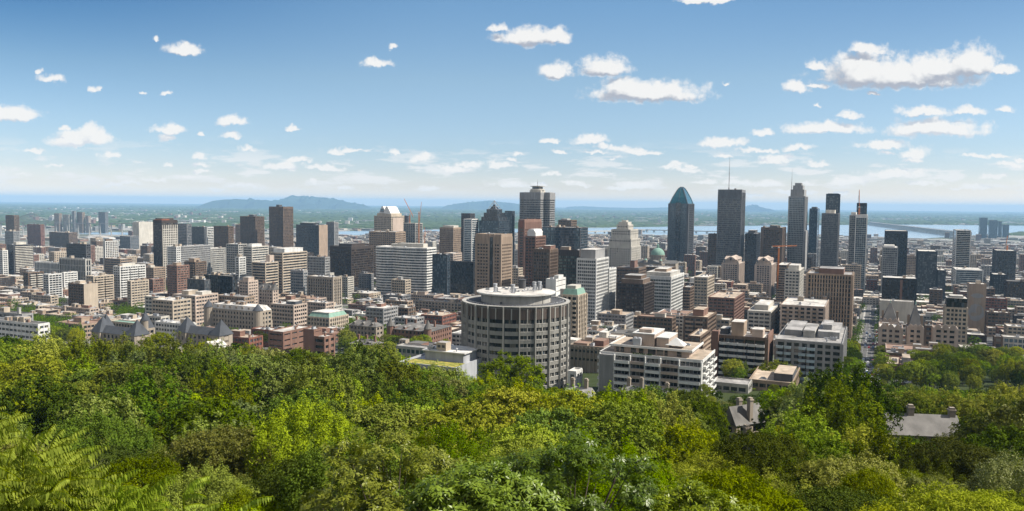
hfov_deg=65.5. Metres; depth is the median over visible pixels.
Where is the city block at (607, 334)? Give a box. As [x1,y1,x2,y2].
[593,331,623,340]
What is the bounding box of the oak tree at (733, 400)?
[727,396,744,405]
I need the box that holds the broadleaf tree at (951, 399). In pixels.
[922,385,978,418]
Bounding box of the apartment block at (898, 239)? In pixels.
[884,230,907,275]
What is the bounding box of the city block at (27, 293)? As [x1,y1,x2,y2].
[20,289,45,299]
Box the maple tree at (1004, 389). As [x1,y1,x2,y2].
[983,379,1023,414]
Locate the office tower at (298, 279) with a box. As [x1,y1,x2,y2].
[290,268,307,295]
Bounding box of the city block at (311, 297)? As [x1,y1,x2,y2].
[300,295,325,300]
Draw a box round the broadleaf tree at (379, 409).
[347,400,428,449]
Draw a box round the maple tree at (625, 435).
[593,424,666,453]
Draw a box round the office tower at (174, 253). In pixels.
[167,244,180,264]
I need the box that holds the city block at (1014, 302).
[1006,297,1023,306]
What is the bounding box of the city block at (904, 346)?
[885,342,947,350]
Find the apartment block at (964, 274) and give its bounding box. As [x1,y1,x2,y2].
[951,266,982,291]
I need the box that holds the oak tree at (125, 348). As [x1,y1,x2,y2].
[104,333,161,365]
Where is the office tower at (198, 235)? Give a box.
[192,226,205,244]
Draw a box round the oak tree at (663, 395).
[621,384,685,420]
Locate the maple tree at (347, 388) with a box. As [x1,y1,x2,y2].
[274,355,361,422]
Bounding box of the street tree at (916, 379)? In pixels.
[912,374,928,387]
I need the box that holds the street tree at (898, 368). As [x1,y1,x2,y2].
[896,365,907,384]
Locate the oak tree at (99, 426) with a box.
[48,403,153,468]
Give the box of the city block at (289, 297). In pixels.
[279,295,304,301]
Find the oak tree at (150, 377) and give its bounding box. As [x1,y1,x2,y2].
[99,359,177,397]
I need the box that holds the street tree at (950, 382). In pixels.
[942,371,959,386]
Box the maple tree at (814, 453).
[755,443,837,474]
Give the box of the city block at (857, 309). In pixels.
[853,304,859,316]
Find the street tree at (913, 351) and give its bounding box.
[907,350,920,358]
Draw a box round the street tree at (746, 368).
[730,357,748,378]
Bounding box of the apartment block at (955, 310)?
[942,294,967,344]
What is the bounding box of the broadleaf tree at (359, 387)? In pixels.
[289,363,367,405]
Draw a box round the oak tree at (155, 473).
[96,451,194,510]
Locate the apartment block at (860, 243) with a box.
[854,214,867,293]
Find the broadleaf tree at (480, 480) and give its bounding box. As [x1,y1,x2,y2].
[392,454,569,510]
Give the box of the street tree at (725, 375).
[722,365,737,376]
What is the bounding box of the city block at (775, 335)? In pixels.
[773,334,777,354]
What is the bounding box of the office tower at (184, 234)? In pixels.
[178,223,191,244]
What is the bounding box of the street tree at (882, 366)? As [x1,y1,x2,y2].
[872,363,893,382]
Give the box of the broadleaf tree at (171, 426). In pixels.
[154,395,211,437]
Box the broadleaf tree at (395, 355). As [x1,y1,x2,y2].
[345,340,410,372]
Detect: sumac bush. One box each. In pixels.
[0,406,122,510]
[54,445,177,510]
[165,476,274,510]
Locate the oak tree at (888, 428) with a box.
[801,396,891,433]
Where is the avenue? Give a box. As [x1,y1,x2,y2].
[858,305,874,380]
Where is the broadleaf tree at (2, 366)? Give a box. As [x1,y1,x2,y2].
[0,362,23,380]
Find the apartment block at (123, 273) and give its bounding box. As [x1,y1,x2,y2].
[113,263,145,298]
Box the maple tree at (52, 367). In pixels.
[1,354,76,397]
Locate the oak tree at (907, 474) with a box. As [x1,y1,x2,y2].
[889,468,934,492]
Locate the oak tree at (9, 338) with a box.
[0,334,21,346]
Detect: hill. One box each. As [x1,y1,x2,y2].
[196,198,328,208]
[273,195,372,208]
[441,200,519,209]
[564,206,667,209]
[745,204,776,211]
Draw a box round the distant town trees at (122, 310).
[1,239,1019,344]
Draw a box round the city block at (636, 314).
[633,311,644,328]
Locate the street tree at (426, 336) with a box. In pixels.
[419,334,431,341]
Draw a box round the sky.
[0,0,1023,211]
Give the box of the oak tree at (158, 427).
[127,418,179,444]
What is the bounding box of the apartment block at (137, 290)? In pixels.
[127,277,148,310]
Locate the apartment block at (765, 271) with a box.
[754,256,775,296]
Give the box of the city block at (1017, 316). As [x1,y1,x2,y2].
[1012,313,1023,323]
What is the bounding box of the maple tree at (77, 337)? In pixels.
[62,335,90,347]
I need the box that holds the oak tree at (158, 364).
[155,353,199,368]
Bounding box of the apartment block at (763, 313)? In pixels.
[747,299,779,333]
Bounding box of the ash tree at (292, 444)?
[269,436,315,458]
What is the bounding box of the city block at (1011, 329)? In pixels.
[1003,321,1023,335]
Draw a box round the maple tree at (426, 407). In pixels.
[377,402,456,432]
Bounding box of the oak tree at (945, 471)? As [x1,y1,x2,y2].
[901,451,966,487]
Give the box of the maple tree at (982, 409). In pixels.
[943,392,993,418]
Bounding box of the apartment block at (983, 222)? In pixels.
[978,218,987,238]
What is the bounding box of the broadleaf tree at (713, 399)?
[708,396,716,401]
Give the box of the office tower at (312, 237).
[296,222,327,255]
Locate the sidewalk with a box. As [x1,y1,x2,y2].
[850,305,877,375]
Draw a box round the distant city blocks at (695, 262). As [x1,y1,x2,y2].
[0,224,1023,324]
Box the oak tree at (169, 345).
[141,329,203,365]
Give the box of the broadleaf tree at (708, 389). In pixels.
[702,387,714,395]
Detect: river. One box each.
[77,232,127,234]
[339,225,1023,238]
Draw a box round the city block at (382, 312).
[366,303,397,327]
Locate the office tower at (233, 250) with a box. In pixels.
[226,242,246,272]
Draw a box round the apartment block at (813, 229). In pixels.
[808,207,819,266]
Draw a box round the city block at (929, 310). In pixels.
[922,309,942,313]
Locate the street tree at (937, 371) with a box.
[918,363,940,389]
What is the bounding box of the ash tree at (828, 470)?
[794,447,915,502]
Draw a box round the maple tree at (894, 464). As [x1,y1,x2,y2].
[883,459,903,472]
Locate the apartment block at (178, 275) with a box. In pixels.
[167,262,189,296]
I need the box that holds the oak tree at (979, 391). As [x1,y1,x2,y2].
[968,385,991,394]
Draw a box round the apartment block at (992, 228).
[987,220,997,237]
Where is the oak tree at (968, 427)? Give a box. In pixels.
[953,403,1023,438]
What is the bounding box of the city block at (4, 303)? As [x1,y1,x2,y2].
[0,301,10,307]
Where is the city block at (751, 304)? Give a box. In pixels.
[747,300,758,307]
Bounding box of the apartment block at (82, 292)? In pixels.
[68,280,97,306]
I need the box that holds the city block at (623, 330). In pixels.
[609,324,637,336]
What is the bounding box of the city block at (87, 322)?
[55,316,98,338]
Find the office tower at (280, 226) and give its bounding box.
[269,205,293,247]
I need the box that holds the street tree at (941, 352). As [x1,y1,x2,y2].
[931,348,950,358]
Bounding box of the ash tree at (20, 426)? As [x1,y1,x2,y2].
[0,415,41,450]
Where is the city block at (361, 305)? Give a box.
[348,301,375,310]
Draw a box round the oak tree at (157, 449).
[135,431,242,504]
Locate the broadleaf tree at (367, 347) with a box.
[346,344,387,358]
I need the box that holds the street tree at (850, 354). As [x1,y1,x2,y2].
[847,352,858,359]
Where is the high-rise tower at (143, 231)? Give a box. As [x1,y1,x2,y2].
[133,221,152,248]
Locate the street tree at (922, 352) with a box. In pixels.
[913,350,935,359]
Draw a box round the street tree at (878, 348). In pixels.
[873,345,884,353]
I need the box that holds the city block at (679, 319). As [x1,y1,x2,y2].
[650,312,685,338]
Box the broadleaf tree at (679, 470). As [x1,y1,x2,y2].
[652,460,734,503]
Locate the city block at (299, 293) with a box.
[280,291,305,296]
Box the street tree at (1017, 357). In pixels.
[1004,356,1023,364]
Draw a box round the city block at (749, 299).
[745,297,752,301]
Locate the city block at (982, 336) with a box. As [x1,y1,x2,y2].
[967,331,986,344]
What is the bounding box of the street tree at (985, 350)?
[976,348,995,373]
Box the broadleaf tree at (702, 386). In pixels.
[698,383,707,392]
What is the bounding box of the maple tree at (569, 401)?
[521,387,621,440]
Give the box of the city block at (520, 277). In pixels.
[517,275,523,286]
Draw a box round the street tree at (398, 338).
[391,335,406,343]
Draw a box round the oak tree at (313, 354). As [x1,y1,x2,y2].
[292,351,333,364]
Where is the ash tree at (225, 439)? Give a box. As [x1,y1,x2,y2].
[152,420,280,506]
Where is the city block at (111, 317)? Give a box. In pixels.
[98,315,120,319]
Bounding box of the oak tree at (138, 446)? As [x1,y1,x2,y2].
[90,439,175,466]
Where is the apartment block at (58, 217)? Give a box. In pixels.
[54,213,62,231]
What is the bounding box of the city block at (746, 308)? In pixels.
[744,306,749,319]
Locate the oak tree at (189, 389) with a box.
[149,379,205,409]
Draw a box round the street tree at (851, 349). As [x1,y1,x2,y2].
[847,346,862,356]
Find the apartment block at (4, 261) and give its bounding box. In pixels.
[0,248,8,275]
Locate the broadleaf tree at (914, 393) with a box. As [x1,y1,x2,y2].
[892,384,936,408]
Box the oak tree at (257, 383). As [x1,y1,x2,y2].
[192,356,265,409]
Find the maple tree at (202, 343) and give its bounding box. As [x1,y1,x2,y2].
[191,338,218,349]
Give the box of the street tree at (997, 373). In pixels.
[988,368,1008,385]
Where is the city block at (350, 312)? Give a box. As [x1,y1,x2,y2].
[342,308,357,315]
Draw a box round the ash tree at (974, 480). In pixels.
[964,446,1023,496]
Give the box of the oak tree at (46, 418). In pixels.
[0,370,106,446]
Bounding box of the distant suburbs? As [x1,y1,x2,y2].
[0,207,1023,232]
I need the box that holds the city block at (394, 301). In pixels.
[385,297,412,305]
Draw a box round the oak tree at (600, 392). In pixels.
[595,384,626,398]
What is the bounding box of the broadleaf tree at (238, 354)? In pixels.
[208,342,242,358]
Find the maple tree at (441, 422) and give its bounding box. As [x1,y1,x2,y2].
[385,409,451,440]
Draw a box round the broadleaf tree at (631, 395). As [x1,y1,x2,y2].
[622,386,669,421]
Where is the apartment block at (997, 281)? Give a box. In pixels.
[989,272,1007,294]
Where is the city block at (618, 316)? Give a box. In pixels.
[597,309,632,327]
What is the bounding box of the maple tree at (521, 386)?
[497,375,558,433]
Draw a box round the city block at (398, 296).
[383,293,410,302]
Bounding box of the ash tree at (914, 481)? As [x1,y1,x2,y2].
[898,471,969,510]
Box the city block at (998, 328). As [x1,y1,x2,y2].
[996,326,1003,333]
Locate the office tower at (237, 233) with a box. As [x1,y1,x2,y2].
[235,223,239,242]
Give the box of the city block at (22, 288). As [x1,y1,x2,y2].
[12,285,37,292]
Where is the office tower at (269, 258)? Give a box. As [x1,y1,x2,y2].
[266,255,273,261]
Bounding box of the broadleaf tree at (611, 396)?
[582,381,666,435]
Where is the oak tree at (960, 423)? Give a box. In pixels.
[951,401,1016,442]
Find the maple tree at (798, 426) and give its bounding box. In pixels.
[755,403,848,458]
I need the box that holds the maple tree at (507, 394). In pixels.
[470,384,553,436]
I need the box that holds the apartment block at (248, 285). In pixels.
[239,276,257,303]
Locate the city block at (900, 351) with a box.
[885,347,934,356]
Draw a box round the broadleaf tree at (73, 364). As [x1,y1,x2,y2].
[37,349,98,376]
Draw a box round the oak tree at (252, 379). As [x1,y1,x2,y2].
[226,361,280,411]
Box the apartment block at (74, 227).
[72,211,76,231]
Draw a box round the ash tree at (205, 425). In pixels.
[168,409,253,470]
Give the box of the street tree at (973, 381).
[965,373,982,389]
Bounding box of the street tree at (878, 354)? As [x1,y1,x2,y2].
[873,351,888,360]
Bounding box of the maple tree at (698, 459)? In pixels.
[659,448,762,480]
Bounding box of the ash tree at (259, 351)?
[246,346,285,360]
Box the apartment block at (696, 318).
[683,306,716,346]
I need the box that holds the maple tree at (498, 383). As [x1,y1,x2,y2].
[466,371,529,425]
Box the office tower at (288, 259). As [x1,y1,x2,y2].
[270,247,306,293]
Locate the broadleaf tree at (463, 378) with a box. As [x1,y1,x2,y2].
[429,364,479,390]
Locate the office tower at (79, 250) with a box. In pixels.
[66,242,90,258]
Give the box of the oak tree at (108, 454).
[60,443,148,486]
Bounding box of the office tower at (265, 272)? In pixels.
[252,260,278,293]
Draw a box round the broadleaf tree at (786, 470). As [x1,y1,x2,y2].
[772,459,818,480]
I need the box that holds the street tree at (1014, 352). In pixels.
[1005,350,1019,355]
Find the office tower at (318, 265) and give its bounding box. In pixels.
[307,255,329,275]
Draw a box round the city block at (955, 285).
[953,283,966,293]
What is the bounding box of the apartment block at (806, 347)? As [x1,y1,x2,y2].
[774,320,847,383]
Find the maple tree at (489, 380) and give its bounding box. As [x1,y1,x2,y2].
[470,369,502,387]
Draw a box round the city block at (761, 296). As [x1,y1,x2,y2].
[753,293,771,302]
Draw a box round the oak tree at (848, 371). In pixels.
[815,360,886,413]
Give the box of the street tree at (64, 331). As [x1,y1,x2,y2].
[55,328,70,341]
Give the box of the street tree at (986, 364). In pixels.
[976,360,990,370]
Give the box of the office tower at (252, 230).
[240,214,264,245]
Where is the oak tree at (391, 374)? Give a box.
[353,358,425,395]
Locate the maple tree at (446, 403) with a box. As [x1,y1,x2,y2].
[429,398,469,415]
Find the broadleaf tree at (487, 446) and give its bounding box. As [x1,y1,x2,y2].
[471,435,508,453]
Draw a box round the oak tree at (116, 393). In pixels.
[99,384,179,410]
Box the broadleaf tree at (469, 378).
[457,370,472,387]
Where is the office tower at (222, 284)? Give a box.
[204,272,237,294]
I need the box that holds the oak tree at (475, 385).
[456,382,486,399]
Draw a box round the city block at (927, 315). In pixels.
[919,312,942,325]
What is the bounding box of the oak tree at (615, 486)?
[603,469,634,510]
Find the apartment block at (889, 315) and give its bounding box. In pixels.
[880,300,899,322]
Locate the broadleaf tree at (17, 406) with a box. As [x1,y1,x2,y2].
[7,384,57,414]
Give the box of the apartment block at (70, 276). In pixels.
[61,270,77,288]
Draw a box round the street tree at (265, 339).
[262,333,267,348]
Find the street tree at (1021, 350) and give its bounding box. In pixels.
[1010,346,1023,355]
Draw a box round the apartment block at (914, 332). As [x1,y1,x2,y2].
[905,301,923,345]
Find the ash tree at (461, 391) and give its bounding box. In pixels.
[422,374,468,401]
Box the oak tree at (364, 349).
[328,336,394,372]
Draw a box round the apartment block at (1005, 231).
[1001,224,1008,237]
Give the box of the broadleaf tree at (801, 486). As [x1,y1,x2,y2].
[790,475,826,507]
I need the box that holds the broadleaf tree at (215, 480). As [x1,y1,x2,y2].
[155,456,259,510]
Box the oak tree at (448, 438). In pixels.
[410,416,496,476]
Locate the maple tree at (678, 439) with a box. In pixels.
[641,415,717,469]
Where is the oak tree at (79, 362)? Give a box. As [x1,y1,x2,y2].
[42,345,106,373]
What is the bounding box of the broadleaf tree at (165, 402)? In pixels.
[131,382,198,424]
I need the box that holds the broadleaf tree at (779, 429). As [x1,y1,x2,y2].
[759,421,794,453]
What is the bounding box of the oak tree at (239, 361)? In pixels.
[216,355,255,386]
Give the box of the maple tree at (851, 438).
[830,423,900,463]
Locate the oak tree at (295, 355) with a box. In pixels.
[270,347,311,363]
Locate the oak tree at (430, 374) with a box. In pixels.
[401,370,455,394]
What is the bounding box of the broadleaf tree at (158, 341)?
[143,331,171,349]
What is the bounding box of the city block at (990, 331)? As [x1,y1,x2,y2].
[985,324,1003,336]
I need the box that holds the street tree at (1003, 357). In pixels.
[996,352,1013,364]
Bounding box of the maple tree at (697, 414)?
[647,405,711,446]
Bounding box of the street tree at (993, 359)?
[984,354,1003,365]
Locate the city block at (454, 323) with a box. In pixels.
[450,321,460,325]
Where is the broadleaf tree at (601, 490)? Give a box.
[546,425,679,510]
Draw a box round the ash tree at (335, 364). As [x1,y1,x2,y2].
[312,340,386,389]
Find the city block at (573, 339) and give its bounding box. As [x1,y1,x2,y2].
[571,337,580,342]
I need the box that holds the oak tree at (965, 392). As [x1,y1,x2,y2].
[950,387,976,394]
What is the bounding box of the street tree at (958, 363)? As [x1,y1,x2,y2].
[937,355,963,371]
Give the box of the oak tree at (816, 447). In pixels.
[782,428,856,478]
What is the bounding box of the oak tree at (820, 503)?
[792,484,900,510]
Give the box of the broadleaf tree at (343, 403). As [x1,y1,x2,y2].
[314,390,364,413]
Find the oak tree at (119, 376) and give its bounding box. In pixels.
[100,355,181,397]
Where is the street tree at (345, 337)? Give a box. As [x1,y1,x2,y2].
[337,335,351,347]
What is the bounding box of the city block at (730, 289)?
[726,288,739,291]
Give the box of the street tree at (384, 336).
[379,334,390,341]
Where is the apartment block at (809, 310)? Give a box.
[779,296,828,332]
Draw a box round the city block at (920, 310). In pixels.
[918,308,942,313]
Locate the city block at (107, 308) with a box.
[99,307,116,312]
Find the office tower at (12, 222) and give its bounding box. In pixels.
[5,215,19,230]
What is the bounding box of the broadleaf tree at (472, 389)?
[464,382,500,403]
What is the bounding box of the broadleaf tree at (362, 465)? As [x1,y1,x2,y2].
[297,425,474,510]
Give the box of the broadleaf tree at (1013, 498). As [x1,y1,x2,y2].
[958,487,1023,510]
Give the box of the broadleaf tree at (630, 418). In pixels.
[570,395,676,462]
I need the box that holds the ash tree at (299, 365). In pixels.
[295,355,336,373]
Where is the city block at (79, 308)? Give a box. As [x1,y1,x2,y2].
[66,303,98,312]
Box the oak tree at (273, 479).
[247,449,361,510]
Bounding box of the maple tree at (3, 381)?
[0,372,17,396]
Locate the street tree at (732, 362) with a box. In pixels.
[720,358,744,375]
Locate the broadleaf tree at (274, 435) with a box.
[243,424,284,446]
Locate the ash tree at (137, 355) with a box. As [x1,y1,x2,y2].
[102,341,165,367]
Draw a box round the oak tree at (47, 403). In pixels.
[23,397,80,420]
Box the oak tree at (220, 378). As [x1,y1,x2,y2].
[186,360,257,414]
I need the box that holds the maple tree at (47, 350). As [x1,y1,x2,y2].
[2,333,78,371]
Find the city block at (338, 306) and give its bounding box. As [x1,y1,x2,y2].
[334,302,341,309]
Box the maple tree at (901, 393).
[890,389,928,400]
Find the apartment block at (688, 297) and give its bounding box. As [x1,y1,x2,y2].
[682,284,693,310]
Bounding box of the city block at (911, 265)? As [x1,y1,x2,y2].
[906,254,915,274]
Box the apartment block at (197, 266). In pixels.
[184,258,206,277]
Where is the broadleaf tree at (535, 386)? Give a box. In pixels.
[524,379,549,391]
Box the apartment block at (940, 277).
[936,268,945,300]
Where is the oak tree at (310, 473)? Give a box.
[272,416,417,510]
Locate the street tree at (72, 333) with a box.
[66,326,84,341]
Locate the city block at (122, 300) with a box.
[112,297,127,305]
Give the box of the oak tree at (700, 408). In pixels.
[685,399,727,429]
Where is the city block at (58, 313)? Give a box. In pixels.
[45,311,83,319]
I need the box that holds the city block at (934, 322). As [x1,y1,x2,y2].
[931,320,941,324]
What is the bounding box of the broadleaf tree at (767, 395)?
[756,387,787,424]
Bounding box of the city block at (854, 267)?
[842,263,860,288]
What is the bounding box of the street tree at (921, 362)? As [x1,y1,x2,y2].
[907,360,928,387]
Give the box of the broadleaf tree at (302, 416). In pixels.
[241,388,361,489]
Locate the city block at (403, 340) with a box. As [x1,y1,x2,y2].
[396,338,453,344]
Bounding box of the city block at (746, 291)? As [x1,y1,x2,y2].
[731,287,749,297]
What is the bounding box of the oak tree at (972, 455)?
[890,431,1004,489]
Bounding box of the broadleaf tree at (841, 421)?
[795,373,893,444]
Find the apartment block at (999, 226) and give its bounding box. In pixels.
[997,221,1001,237]
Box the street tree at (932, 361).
[925,359,944,387]
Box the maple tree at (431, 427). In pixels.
[421,424,464,459]
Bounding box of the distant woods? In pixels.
[0,204,1023,235]
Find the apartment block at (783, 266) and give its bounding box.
[776,262,790,303]
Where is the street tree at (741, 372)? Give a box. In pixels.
[725,365,745,377]
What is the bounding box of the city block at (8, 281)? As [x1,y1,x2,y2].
[0,274,14,286]
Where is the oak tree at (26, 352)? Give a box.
[8,351,68,374]
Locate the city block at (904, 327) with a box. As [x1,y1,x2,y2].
[899,321,905,334]
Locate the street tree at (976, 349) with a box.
[968,343,984,353]
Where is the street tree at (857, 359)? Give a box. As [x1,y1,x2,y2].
[846,357,866,367]
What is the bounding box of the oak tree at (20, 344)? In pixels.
[0,341,34,351]
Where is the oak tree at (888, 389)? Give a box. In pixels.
[883,378,910,395]
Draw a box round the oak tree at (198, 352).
[186,347,232,365]
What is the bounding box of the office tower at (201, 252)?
[178,244,210,273]
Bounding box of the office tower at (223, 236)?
[214,225,233,246]
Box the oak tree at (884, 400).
[802,357,904,434]
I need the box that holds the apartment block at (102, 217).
[98,212,108,232]
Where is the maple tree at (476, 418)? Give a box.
[416,398,509,458]
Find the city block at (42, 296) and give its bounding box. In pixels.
[31,292,58,303]
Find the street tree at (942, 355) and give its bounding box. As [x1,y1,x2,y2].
[936,351,954,359]
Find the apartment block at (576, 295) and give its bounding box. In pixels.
[560,284,587,338]
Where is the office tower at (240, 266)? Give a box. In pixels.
[235,254,245,281]
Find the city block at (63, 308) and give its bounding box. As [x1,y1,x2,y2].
[45,305,67,310]
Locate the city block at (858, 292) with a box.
[854,288,862,296]
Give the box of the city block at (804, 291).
[803,274,805,296]
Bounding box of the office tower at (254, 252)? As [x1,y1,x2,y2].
[243,243,268,276]
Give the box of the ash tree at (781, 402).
[763,392,812,420]
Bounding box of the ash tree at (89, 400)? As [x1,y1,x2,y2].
[43,390,148,451]
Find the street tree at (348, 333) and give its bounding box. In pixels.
[341,328,356,338]
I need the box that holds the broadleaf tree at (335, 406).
[287,400,382,456]
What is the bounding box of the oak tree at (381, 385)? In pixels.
[342,367,396,406]
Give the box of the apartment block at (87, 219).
[85,216,90,232]
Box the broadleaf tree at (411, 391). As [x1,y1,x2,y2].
[387,367,466,421]
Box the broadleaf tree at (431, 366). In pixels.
[420,360,451,372]
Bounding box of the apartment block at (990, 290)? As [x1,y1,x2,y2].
[986,286,994,296]
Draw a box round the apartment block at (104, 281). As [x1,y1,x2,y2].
[86,272,113,300]
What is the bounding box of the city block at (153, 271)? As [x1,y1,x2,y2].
[146,265,165,290]
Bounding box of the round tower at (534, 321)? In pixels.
[461,279,570,388]
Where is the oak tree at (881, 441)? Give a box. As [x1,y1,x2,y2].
[849,427,912,468]
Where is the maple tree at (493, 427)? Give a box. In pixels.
[469,422,506,449]
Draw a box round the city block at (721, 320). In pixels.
[716,314,731,329]
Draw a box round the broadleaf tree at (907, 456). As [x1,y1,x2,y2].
[893,442,950,469]
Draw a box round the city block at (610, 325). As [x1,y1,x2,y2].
[587,320,618,330]
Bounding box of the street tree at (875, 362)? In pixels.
[870,356,896,368]
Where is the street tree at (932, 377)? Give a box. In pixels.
[921,373,941,389]
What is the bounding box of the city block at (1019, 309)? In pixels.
[1014,305,1023,313]
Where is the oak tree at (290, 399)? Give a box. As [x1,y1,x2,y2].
[243,386,342,442]
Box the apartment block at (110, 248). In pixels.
[103,239,118,271]
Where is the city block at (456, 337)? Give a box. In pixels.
[452,330,460,345]
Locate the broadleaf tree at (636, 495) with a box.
[464,428,677,510]
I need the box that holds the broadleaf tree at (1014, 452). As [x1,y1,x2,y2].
[956,431,1023,471]
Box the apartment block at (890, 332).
[878,322,902,360]
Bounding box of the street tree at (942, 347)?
[932,342,951,352]
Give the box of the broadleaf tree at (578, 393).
[553,383,593,410]
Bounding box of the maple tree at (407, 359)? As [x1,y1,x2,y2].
[401,355,419,370]
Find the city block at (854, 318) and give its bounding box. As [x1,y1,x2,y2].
[853,312,856,327]
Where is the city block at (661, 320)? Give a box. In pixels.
[637,312,675,331]
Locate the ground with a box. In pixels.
[0,202,1023,402]
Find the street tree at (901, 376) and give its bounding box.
[894,371,910,385]
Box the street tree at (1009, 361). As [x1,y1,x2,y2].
[998,357,1023,386]
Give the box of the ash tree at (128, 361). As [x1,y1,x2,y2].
[90,359,148,370]
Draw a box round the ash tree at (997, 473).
[971,447,1023,503]
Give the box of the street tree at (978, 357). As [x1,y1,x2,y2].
[973,354,987,361]
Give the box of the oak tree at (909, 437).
[889,435,940,459]
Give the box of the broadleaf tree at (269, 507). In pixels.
[219,495,312,510]
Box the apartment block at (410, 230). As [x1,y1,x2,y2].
[403,223,422,242]
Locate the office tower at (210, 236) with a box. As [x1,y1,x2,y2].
[206,227,213,247]
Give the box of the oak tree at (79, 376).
[51,370,103,393]
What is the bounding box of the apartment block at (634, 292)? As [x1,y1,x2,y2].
[616,273,654,313]
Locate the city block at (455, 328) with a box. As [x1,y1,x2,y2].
[452,326,460,331]
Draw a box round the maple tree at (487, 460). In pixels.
[433,452,504,475]
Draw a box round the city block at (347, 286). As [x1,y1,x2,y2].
[342,275,353,297]
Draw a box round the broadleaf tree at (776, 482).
[740,467,842,510]
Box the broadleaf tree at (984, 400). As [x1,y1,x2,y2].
[966,390,1004,410]
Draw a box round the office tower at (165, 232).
[153,218,177,277]
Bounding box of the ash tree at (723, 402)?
[715,398,728,405]
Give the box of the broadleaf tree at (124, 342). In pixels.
[88,330,128,353]
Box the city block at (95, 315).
[72,311,104,317]
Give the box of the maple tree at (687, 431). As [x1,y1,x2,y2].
[663,425,718,451]
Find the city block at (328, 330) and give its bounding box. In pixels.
[319,327,339,341]
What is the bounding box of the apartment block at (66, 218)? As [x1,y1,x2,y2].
[63,215,71,231]
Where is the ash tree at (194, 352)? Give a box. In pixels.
[168,349,228,362]
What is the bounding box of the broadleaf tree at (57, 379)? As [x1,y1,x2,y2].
[0,371,71,406]
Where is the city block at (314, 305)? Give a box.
[305,299,333,315]
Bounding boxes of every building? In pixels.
[0,307,32,320]
[0,316,49,342]
[5,230,19,249]
[27,224,44,245]
[34,260,58,273]
[49,231,77,247]
[59,256,91,279]
[90,316,150,346]
[104,314,113,325]
[111,319,139,327]
[120,235,138,248]
[140,311,154,346]
[145,293,164,313]
[148,313,169,326]
[149,277,163,292]
[151,296,191,320]
[155,318,195,339]
[172,289,217,325]
[175,316,233,346]
[203,300,271,329]
[218,292,254,303]
[258,281,278,307]
[268,323,311,352]
[270,300,306,327]
[303,326,321,352]
[307,309,348,326]
[314,331,334,356]
[342,297,352,303]
[348,316,383,339]
[350,334,383,350]
[386,317,451,343]
[396,343,427,359]
[400,341,481,380]
[568,367,582,386]
[570,336,610,372]
[646,264,675,273]
[712,376,751,393]
[749,364,800,390]
[885,355,901,370]
[891,380,911,386]
[898,354,913,369]
[958,342,994,349]
[984,309,1010,332]
[992,334,1002,349]
[1001,334,1023,349]
[1003,278,1023,298]
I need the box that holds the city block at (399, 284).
[391,276,410,293]
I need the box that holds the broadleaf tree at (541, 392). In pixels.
[516,382,547,406]
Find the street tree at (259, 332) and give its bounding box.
[253,331,266,337]
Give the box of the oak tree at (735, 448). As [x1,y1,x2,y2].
[695,425,821,491]
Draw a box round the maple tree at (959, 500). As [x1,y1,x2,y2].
[862,478,1023,510]
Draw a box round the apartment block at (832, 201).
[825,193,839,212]
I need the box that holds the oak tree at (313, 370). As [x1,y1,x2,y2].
[278,361,347,387]
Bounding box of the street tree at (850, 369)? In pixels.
[843,364,859,372]
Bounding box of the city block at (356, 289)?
[354,287,369,291]
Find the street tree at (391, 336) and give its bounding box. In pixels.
[386,335,398,341]
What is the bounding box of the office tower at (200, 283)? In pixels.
[187,276,209,290]
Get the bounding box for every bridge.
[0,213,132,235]
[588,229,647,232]
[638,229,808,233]
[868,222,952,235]
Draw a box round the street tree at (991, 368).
[986,365,998,385]
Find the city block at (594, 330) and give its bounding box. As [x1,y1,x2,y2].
[587,325,606,335]
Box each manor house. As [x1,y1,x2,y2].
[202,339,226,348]
[565,377,595,397]
[620,377,669,395]
[724,397,764,432]
[728,424,754,453]
[885,404,959,442]
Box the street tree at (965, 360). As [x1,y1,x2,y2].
[961,357,981,368]
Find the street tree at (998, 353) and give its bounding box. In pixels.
[981,348,1004,359]
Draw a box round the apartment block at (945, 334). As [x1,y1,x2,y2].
[931,324,958,348]
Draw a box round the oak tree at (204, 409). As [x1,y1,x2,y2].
[148,392,259,449]
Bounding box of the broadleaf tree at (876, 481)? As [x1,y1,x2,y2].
[835,466,902,508]
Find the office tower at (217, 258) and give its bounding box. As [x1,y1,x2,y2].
[210,246,225,272]
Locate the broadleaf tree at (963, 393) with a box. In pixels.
[933,390,978,409]
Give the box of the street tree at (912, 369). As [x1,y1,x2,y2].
[899,360,927,383]
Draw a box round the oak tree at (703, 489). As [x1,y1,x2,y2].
[668,473,746,510]
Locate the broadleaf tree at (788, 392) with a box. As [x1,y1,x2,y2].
[776,380,804,407]
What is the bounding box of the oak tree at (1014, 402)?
[985,393,1021,414]
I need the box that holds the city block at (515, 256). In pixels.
[514,249,517,264]
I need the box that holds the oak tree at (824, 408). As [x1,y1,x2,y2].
[815,403,865,439]
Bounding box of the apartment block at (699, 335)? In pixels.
[688,328,710,348]
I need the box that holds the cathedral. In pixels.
[638,244,677,269]
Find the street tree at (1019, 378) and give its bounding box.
[1009,369,1023,390]
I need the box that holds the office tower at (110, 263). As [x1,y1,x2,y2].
[104,257,131,273]
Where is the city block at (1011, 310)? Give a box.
[1007,307,1014,318]
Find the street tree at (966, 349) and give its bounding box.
[959,343,975,354]
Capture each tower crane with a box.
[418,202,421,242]
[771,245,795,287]
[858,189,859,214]
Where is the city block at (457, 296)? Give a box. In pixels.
[433,294,464,299]
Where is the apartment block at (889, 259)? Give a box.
[880,244,897,292]
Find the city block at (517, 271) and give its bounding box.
[512,265,522,286]
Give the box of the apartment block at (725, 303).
[708,289,744,320]
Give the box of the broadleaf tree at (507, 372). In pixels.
[478,349,545,387]
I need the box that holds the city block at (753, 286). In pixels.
[745,281,762,292]
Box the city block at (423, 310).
[416,308,432,312]
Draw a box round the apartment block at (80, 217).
[77,212,84,232]

